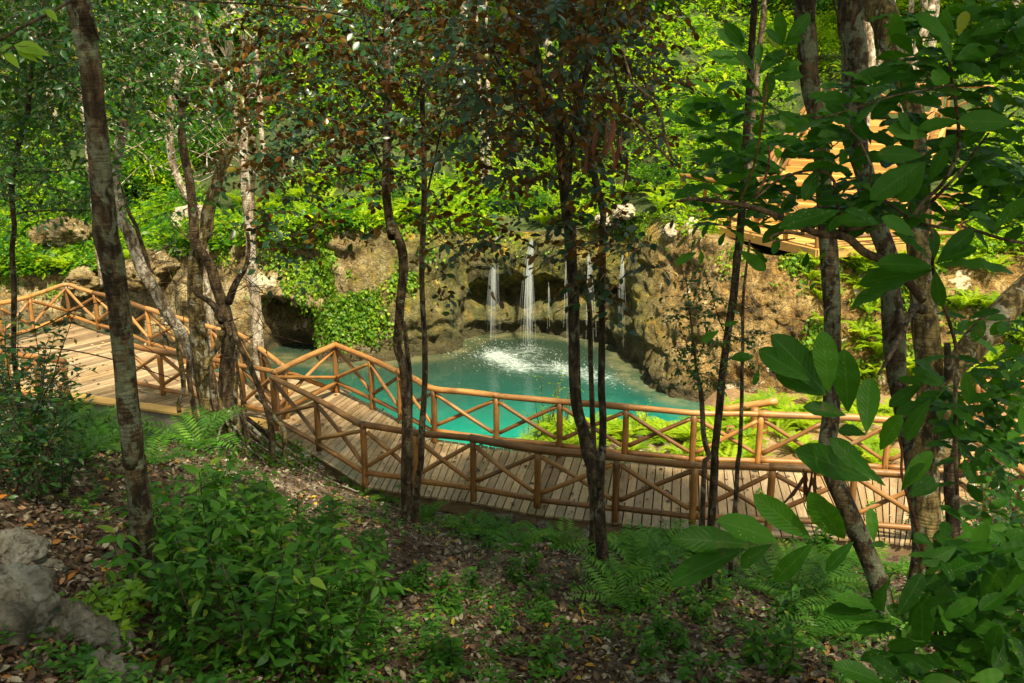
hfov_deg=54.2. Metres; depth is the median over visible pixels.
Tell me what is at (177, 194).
shrub
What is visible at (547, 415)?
fern
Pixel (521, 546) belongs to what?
seedling
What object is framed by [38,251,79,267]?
fern
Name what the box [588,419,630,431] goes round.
fern
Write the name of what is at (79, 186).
shrub
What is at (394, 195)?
shrub
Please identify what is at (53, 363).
shrub
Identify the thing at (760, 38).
tree
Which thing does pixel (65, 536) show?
fallen branch
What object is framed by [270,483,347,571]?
shrub
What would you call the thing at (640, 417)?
fern
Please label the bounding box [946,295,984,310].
fern
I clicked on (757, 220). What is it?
log railing
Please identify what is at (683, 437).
fern
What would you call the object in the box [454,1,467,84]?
tree
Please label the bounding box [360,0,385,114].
liana
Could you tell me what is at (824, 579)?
fern
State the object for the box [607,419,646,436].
fern
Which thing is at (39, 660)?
rock
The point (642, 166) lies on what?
shrub
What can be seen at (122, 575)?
sapling
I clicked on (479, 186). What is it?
shrub
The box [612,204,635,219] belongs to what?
rock
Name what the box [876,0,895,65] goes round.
tree
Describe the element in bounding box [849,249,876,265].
fern
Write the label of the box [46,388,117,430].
cycad
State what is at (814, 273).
fern
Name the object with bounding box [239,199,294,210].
fern
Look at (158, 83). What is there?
shrub
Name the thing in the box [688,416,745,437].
fern
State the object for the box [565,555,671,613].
fern
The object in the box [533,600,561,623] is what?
seedling
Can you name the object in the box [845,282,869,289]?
fern
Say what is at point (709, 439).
fern
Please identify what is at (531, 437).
fern
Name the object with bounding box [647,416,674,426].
fern
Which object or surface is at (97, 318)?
log railing
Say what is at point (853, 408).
fern
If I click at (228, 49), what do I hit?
tree
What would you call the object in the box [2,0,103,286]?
tree
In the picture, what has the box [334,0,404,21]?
shrub
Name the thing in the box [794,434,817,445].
fern
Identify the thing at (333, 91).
shrub
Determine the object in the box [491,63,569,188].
liana
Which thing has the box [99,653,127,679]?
rock
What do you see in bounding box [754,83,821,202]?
log railing
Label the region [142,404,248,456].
fern
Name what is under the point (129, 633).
rock
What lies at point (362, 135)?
tree
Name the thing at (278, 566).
shrub
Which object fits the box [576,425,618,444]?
fern
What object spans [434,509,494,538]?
cycad
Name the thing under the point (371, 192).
fern
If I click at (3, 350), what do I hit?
shrub
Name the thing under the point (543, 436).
fern
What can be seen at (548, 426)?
fern
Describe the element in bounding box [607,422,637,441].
fern
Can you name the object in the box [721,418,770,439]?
fern
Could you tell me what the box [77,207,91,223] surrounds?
shrub
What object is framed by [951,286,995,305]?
fern
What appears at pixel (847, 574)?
fern
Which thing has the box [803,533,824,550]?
seedling
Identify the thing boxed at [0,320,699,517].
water
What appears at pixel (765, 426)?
post stub
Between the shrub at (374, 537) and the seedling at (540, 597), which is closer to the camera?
the seedling at (540, 597)
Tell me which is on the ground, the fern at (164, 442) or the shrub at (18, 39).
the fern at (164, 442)
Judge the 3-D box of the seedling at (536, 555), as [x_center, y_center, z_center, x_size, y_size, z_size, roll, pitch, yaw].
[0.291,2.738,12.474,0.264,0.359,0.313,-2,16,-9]
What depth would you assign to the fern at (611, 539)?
14.98 m
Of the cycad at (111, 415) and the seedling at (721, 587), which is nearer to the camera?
the seedling at (721, 587)
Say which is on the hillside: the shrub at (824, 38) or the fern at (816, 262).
the shrub at (824, 38)
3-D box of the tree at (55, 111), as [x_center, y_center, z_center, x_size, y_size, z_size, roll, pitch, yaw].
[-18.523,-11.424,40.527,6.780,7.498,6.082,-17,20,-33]
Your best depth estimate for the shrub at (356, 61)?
37.87 m
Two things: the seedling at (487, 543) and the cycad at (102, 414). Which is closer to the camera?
the seedling at (487, 543)
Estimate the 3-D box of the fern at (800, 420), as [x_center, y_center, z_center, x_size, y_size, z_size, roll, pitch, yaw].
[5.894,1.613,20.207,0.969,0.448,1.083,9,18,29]
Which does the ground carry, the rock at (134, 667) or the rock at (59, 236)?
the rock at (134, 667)
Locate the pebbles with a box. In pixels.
[0,430,962,682]
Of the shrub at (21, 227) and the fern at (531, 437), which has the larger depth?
the shrub at (21, 227)
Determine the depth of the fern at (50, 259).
30.21 m
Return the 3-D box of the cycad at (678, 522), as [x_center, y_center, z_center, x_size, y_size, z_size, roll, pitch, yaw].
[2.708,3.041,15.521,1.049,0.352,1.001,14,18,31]
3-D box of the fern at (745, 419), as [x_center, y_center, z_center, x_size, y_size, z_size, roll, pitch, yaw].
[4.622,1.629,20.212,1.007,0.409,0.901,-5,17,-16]
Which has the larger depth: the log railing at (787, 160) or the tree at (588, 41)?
the log railing at (787, 160)
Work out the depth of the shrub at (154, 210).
32.03 m
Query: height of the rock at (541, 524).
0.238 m
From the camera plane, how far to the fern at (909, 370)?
22.09 m
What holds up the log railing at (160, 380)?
on the wooden platform
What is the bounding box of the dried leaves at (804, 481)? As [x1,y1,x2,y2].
[784,469,816,506]
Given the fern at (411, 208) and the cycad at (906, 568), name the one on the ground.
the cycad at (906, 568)
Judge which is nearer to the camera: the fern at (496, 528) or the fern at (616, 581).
the fern at (616, 581)
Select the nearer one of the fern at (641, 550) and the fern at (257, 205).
the fern at (641, 550)
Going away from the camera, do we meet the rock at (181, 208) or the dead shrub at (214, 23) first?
the dead shrub at (214, 23)
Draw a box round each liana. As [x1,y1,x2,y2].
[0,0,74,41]
[0,300,105,340]
[178,0,348,16]
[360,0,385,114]
[416,0,433,105]
[477,15,501,98]
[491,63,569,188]
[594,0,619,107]
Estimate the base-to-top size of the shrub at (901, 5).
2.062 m
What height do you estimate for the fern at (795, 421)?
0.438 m
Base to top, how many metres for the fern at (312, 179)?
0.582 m
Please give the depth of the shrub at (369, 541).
9.39 m
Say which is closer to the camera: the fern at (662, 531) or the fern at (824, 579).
the fern at (824, 579)
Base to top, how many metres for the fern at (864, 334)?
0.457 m
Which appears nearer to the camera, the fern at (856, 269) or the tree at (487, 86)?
the fern at (856, 269)
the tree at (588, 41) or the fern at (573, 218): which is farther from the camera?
the fern at (573, 218)
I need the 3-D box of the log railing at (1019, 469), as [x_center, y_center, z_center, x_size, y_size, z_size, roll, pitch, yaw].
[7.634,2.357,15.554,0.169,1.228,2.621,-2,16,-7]
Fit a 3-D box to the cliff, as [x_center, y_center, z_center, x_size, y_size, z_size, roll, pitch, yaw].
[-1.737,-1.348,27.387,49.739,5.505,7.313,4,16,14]
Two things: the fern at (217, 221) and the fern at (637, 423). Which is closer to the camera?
the fern at (637, 423)
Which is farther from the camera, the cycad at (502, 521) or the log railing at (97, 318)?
the log railing at (97, 318)
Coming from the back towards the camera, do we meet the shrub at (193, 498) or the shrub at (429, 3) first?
the shrub at (429, 3)
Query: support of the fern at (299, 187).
on the hillside
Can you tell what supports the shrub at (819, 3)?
on the hillside
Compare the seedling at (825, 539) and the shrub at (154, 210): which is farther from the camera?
the shrub at (154, 210)
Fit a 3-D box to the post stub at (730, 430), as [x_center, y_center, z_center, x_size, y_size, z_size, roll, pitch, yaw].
[4.251,1.914,19.538,0.165,0.570,0.173,0,16,0]
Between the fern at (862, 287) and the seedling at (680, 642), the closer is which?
the seedling at (680, 642)
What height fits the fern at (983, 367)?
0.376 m
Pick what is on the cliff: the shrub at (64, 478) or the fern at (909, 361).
the fern at (909, 361)
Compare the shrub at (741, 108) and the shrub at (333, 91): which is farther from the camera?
the shrub at (333, 91)
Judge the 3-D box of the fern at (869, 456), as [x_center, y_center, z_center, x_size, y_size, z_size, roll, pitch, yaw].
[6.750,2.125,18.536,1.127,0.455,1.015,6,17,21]
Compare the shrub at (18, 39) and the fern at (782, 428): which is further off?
the shrub at (18, 39)
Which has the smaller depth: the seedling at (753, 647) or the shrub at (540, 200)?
the seedling at (753, 647)
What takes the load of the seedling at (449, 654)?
on the ground
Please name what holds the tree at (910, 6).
on the hillside
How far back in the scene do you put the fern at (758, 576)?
12.37 m
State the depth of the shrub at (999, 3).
37.48 m
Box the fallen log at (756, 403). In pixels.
[723,397,777,410]
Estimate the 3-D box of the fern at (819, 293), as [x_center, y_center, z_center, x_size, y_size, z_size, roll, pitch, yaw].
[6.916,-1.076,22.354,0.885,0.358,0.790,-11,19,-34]
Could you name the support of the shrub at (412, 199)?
on the hillside
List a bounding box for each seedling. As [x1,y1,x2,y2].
[393,570,415,597]
[405,574,422,595]
[410,557,433,591]
[421,636,439,666]
[429,568,457,608]
[432,633,469,676]
[441,598,466,617]
[460,515,473,534]
[462,566,481,592]
[479,534,497,553]
[487,605,515,636]
[500,556,528,583]
[515,540,532,550]
[524,528,540,542]
[525,547,543,575]
[527,635,566,680]
[530,590,552,612]
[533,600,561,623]
[534,574,552,594]
[617,530,636,554]
[626,585,656,615]
[635,636,659,660]
[647,549,679,596]
[650,607,681,643]
[666,622,690,653]
[678,586,696,607]
[681,593,714,625]
[705,591,721,610]
[713,569,734,600]
[738,618,766,666]
[761,619,808,679]
[766,585,804,622]
[794,579,812,609]
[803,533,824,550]
[814,527,840,547]
[863,499,876,520]
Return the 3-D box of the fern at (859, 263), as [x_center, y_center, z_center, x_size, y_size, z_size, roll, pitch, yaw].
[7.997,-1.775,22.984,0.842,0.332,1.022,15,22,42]
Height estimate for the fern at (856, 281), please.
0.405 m
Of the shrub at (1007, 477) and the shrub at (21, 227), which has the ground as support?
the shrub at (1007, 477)
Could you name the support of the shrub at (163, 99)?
on the hillside
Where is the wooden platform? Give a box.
[0,324,350,438]
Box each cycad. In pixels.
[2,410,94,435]
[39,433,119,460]
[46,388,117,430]
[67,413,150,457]
[81,406,117,426]
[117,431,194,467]
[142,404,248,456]
[419,500,449,522]
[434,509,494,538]
[467,514,532,539]
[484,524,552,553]
[543,516,588,551]
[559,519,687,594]
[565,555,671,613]
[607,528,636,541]
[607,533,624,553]
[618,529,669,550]
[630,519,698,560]
[669,518,699,536]
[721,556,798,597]
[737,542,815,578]
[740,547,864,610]
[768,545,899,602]
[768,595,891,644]
[770,537,824,559]
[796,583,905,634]
[819,542,858,566]
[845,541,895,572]
[892,560,909,573]
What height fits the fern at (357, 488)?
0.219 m
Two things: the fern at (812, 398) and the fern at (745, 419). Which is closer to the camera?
the fern at (745, 419)
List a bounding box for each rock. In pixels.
[0,527,50,564]
[0,562,61,653]
[18,651,32,660]
[27,216,91,251]
[31,655,48,665]
[35,599,120,652]
[38,557,59,567]
[57,563,66,573]
[58,265,102,296]
[75,660,102,679]
[90,647,108,663]
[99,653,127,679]
[120,627,135,652]
[122,663,140,680]
[125,259,160,292]
[146,248,181,283]
[170,204,201,231]
[299,450,312,459]
[317,461,324,468]
[432,512,446,520]
[484,511,518,526]
[535,520,550,529]
[581,525,589,536]
[595,213,613,225]
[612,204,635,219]
[661,223,676,241]
[682,217,701,228]
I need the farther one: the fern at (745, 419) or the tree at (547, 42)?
the tree at (547, 42)
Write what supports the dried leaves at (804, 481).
hanging from the broad leaved tree at (976, 624)
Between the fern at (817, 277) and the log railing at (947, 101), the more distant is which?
the log railing at (947, 101)
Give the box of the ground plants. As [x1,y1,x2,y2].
[0,404,321,482]
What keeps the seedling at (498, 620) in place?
on the ground
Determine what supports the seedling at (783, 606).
on the ground
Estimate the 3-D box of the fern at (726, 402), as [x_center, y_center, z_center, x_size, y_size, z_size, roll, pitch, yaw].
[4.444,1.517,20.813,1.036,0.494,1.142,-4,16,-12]
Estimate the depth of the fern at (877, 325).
22.52 m
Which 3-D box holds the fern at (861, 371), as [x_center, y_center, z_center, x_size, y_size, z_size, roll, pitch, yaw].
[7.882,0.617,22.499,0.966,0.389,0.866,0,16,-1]
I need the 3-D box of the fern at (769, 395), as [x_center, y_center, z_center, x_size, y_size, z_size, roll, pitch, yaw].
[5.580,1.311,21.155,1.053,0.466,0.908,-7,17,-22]
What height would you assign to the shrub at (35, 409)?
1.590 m
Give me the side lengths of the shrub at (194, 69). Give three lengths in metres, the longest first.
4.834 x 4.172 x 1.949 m
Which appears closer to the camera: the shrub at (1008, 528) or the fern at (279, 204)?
the shrub at (1008, 528)
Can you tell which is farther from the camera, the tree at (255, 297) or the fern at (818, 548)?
the tree at (255, 297)
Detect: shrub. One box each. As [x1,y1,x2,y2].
[0,22,21,52]
[0,65,75,104]
[0,220,34,240]
[0,228,29,246]
[0,311,79,446]
[0,312,87,462]
[0,321,45,429]
[0,329,96,492]
[0,373,89,504]
[1,398,106,489]
[3,156,67,187]
[23,356,80,373]
[24,365,90,430]
[39,206,67,217]
[47,166,143,204]
[49,138,179,203]
[53,43,135,73]
[61,202,88,214]
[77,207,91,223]
[92,489,260,620]
[96,0,270,184]
[102,59,153,85]
[105,497,257,624]
[106,59,209,114]
[106,110,178,150]
[108,117,203,168]
[111,137,209,193]
[117,464,234,564]
[124,9,181,37]
[127,114,258,166]
[132,583,208,677]
[134,199,185,226]
[138,93,176,115]
[147,526,283,660]
[150,62,241,98]
[150,457,272,559]
[151,27,239,59]
[152,58,242,85]
[154,185,205,206]
[168,492,295,609]
[178,463,238,522]
[184,72,265,113]
[186,83,269,127]
[189,539,325,674]
[192,56,318,109]
[193,490,283,613]
[195,464,292,548]
[202,449,244,519]
[212,470,306,563]
[225,36,312,67]
[228,0,292,22]
[229,515,359,623]
[248,525,367,678]
[250,468,291,523]
[255,523,382,637]
[259,43,306,77]
[265,487,354,596]
[265,555,412,682]
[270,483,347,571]
[284,503,339,548]
[294,197,343,219]
[297,84,359,107]
[297,537,400,607]
[309,544,386,670]
[311,41,367,66]
[327,191,391,212]
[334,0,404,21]
[336,566,404,642]
[346,519,391,571]
[362,31,427,55]
[362,170,381,181]
[367,79,429,109]
[377,0,493,36]
[379,186,412,204]
[391,191,440,213]
[422,4,491,40]
[431,43,516,86]
[437,9,524,41]
[442,200,462,214]
[464,175,497,191]
[470,1,524,41]
[473,195,509,212]
[482,0,511,12]
[485,68,530,93]
[488,185,558,214]
[498,32,563,71]
[507,38,620,86]
[519,152,568,175]
[533,122,578,153]
[552,192,610,219]
[554,6,634,53]
[575,174,603,186]
[584,91,650,127]
[597,0,694,23]
[616,157,688,190]
[623,162,651,173]
[657,173,690,188]
[668,82,762,115]
[696,0,749,11]
[733,85,780,115]
[734,0,837,19]
[756,15,841,60]
[791,10,837,37]
[816,6,875,37]
[896,0,974,15]
[898,503,944,540]
[921,45,979,83]
[936,220,1001,242]
[942,484,1023,545]
[960,509,1019,581]
[961,455,1023,498]
[966,472,1022,522]
[970,497,1023,638]
[974,473,1023,544]
[977,0,1023,6]
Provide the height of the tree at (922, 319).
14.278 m
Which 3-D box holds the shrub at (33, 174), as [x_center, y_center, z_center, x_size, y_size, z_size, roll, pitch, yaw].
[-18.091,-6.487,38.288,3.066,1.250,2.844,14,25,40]
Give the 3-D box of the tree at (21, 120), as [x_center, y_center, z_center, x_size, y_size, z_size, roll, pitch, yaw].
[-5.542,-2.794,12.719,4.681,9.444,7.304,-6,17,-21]
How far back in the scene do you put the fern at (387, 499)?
17.00 m
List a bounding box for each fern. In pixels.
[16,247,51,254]
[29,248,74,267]
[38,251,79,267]
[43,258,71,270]
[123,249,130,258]
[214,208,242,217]
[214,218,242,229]
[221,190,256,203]
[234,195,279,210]
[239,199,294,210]
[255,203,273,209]
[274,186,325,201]
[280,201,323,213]
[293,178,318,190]
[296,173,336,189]
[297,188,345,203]
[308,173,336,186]
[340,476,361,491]
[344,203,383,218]
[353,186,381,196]
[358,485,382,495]
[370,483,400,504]
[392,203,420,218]
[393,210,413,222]
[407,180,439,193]
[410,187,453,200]
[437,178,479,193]
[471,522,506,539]
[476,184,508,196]
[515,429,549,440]
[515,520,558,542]
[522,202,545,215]
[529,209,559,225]
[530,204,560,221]
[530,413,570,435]
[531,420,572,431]
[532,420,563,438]
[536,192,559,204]
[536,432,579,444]
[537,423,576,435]
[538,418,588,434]
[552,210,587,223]
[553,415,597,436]
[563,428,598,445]
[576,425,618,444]
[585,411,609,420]
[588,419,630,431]
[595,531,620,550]
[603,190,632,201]
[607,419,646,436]
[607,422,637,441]
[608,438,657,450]
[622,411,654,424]
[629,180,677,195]
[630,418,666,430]
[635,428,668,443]
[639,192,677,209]
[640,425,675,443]
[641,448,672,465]
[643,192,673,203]
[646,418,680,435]
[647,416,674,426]
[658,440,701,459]
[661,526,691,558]
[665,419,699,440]
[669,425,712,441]
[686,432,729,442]
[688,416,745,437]
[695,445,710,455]
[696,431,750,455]
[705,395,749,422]
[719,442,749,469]
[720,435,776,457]
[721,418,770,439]
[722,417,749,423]
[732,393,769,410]
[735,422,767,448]
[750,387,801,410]
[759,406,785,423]
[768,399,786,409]
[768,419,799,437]
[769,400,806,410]
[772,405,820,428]
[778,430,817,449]
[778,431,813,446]
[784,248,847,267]
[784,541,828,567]
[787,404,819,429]
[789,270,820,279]
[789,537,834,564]
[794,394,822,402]
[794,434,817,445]
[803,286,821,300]
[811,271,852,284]
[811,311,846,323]
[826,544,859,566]
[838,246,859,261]
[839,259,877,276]
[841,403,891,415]
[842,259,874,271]
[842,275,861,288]
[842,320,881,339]
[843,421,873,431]
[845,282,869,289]
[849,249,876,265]
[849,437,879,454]
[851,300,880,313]
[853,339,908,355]
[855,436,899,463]
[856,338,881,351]
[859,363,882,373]
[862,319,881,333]
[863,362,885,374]
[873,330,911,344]
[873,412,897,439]
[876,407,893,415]
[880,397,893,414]
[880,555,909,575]
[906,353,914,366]
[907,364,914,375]
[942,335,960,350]
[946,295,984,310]
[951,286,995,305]
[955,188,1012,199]
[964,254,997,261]
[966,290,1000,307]
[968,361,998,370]
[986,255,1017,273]
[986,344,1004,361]
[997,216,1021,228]
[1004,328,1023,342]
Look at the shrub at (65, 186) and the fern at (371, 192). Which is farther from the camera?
the shrub at (65, 186)
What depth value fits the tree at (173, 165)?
23.96 m
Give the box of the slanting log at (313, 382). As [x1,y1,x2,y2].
[286,369,333,391]
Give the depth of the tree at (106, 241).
6.76 m
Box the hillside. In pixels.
[0,0,1023,271]
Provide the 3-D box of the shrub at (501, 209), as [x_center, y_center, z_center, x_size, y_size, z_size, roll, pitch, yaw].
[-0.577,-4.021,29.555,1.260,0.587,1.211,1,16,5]
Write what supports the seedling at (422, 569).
on the ground
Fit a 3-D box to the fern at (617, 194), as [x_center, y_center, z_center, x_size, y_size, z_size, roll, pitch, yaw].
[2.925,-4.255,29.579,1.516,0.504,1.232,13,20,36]
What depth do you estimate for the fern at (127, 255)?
28.57 m
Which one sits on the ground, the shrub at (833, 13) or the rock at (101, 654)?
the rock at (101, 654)
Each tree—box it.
[0,0,127,141]
[0,0,257,423]
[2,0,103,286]
[63,0,356,491]
[65,0,166,624]
[132,0,147,94]
[148,0,213,350]
[153,0,334,215]
[158,0,525,523]
[159,1,214,65]
[167,1,173,58]
[183,1,263,395]
[217,0,232,66]
[224,0,265,160]
[232,0,248,45]
[390,2,409,81]
[400,0,755,586]
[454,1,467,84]
[475,7,484,184]
[485,2,490,174]
[543,38,554,99]
[622,0,1023,682]
[745,0,766,218]
[794,0,901,628]
[833,0,917,622]
[862,0,1023,634]
[863,20,875,146]
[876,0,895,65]
[899,0,913,111]
[910,0,936,69]
[919,0,927,43]
[926,0,939,46]
[1006,0,1021,32]
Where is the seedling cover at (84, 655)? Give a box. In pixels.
[0,427,1014,682]
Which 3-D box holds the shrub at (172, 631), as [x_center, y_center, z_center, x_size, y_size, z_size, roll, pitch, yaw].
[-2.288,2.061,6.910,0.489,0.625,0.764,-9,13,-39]
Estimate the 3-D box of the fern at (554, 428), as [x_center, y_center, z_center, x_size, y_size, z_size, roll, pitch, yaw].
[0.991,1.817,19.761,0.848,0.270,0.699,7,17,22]
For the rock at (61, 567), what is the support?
on the ground
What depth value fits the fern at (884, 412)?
20.75 m
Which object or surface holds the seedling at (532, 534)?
on the ground
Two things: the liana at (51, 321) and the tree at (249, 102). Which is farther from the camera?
the tree at (249, 102)
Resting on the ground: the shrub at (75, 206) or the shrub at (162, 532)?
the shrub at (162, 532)
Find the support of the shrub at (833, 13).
on the hillside
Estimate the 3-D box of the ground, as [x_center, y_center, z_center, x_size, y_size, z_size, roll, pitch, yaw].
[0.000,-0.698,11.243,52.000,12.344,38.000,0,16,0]
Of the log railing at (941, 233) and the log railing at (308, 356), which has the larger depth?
the log railing at (941, 233)
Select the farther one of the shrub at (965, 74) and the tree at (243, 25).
the tree at (243, 25)
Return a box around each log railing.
[0,283,289,419]
[0,347,178,380]
[0,349,70,406]
[134,343,275,412]
[269,374,939,533]
[271,342,338,418]
[332,342,1023,476]
[679,173,818,248]
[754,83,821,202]
[831,83,993,117]
[836,192,969,239]
[893,97,943,212]
[957,379,1023,428]
[959,442,1023,524]
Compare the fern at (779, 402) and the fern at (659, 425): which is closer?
the fern at (659, 425)
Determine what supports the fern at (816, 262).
on the cliff
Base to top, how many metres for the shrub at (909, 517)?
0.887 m
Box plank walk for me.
[961,442,1023,467]
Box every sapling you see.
[74,580,149,626]
[85,576,154,641]
[94,564,129,598]
[641,0,777,597]
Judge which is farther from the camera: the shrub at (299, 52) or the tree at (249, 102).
the shrub at (299, 52)
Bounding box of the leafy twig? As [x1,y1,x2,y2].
[0,9,57,67]
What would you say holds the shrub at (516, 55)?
on the hillside
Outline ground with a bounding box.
[0,388,1023,682]
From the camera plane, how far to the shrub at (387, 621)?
8.81 m
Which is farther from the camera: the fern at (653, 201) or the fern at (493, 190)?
the fern at (493, 190)
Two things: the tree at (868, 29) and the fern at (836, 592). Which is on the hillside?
the tree at (868, 29)
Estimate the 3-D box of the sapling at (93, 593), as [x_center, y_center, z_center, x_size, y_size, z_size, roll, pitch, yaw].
[-2.827,1.891,7.108,0.501,0.412,0.263,-7,18,-24]
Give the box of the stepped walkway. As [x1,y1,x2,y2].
[700,119,964,258]
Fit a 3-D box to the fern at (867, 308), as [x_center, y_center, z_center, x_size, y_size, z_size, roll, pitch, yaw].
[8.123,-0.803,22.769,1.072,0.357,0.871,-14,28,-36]
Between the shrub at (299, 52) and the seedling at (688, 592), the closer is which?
the seedling at (688, 592)
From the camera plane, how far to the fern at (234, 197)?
31.07 m
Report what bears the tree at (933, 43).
on the hillside
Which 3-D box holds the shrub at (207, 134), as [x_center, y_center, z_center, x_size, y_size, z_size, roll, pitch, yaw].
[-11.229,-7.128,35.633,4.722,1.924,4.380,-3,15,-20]
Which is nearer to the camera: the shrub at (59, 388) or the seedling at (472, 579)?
the seedling at (472, 579)
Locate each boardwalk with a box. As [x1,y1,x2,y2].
[275,390,943,555]
[941,464,1023,541]
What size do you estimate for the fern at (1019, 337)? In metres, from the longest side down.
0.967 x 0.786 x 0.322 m
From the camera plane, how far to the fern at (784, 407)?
20.96 m
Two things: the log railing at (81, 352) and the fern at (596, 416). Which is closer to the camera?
the log railing at (81, 352)
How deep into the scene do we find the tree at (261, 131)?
32.98 m
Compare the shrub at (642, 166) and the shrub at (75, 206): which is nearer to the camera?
the shrub at (642, 166)
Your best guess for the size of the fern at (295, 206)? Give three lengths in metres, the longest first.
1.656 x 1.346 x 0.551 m
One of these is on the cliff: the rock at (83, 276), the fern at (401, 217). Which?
the rock at (83, 276)
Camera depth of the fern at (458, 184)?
30.40 m
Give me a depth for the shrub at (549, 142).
34.36 m
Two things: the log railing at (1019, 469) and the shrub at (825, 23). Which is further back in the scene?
the shrub at (825, 23)
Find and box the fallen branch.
[51,534,67,545]
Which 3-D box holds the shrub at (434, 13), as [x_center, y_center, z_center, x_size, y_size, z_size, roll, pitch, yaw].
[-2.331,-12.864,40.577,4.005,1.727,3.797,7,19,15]
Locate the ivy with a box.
[0,211,1023,398]
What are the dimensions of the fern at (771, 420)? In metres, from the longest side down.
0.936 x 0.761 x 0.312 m
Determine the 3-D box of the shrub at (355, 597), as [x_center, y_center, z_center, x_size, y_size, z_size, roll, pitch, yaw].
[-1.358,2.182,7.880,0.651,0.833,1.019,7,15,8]
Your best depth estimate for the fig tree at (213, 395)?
16.98 m
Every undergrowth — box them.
[0,0,1023,279]
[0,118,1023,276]
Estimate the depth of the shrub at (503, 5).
45.02 m
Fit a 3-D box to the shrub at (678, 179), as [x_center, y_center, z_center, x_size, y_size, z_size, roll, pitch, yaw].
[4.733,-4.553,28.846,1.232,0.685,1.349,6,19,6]
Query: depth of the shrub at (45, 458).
9.34 m
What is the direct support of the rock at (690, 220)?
on the cliff
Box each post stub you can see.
[726,425,734,444]
[750,406,758,432]
[761,408,768,436]
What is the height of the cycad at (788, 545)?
0.284 m
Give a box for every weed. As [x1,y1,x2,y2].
[521,408,548,439]
[530,370,568,434]
[547,382,583,428]
[633,398,649,435]
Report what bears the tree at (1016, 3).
on the hillside
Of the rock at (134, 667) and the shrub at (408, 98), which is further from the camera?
the shrub at (408, 98)
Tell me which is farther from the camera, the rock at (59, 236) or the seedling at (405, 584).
the rock at (59, 236)
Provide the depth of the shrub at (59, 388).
17.08 m
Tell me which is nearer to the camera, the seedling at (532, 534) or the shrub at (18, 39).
the seedling at (532, 534)
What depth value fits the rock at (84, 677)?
6.06 m
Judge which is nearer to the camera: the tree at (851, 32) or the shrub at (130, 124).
the tree at (851, 32)
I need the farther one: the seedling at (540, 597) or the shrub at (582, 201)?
the shrub at (582, 201)
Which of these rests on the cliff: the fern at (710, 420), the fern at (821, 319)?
the fern at (821, 319)
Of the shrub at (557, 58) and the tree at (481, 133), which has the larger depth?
the shrub at (557, 58)
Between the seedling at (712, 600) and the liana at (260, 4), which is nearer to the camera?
the liana at (260, 4)
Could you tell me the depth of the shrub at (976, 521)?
14.75 m
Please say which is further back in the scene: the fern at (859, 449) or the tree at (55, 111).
the tree at (55, 111)
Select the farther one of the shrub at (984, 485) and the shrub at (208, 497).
the shrub at (984, 485)
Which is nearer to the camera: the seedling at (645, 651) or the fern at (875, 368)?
the seedling at (645, 651)
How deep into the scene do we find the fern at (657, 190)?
27.75 m
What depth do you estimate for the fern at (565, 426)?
19.61 m
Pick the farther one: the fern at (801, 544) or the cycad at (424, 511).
the cycad at (424, 511)
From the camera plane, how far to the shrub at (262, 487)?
9.76 m
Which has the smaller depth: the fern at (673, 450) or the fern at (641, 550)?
the fern at (641, 550)
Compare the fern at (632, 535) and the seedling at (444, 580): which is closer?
the seedling at (444, 580)
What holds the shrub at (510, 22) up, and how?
on the hillside
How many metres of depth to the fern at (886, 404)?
21.03 m
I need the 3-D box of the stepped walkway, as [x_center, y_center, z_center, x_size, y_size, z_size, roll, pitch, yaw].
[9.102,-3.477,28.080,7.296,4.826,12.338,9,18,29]
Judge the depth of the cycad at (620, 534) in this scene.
15.45 m
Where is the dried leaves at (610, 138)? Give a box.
[584,118,628,189]
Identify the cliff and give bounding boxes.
[0,215,1023,403]
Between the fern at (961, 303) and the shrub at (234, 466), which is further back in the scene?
the fern at (961, 303)
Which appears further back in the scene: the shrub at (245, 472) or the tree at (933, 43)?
the tree at (933, 43)
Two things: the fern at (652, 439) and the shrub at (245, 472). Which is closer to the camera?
the shrub at (245, 472)
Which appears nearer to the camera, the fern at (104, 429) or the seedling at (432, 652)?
the seedling at (432, 652)
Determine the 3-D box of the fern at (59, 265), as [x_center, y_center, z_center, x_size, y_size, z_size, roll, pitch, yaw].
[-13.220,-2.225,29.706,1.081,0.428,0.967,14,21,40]
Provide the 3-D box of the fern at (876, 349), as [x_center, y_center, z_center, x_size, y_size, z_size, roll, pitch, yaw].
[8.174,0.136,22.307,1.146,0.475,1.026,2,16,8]
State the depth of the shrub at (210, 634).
7.20 m
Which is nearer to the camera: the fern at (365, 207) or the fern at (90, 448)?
the fern at (90, 448)
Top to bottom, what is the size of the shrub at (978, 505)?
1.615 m

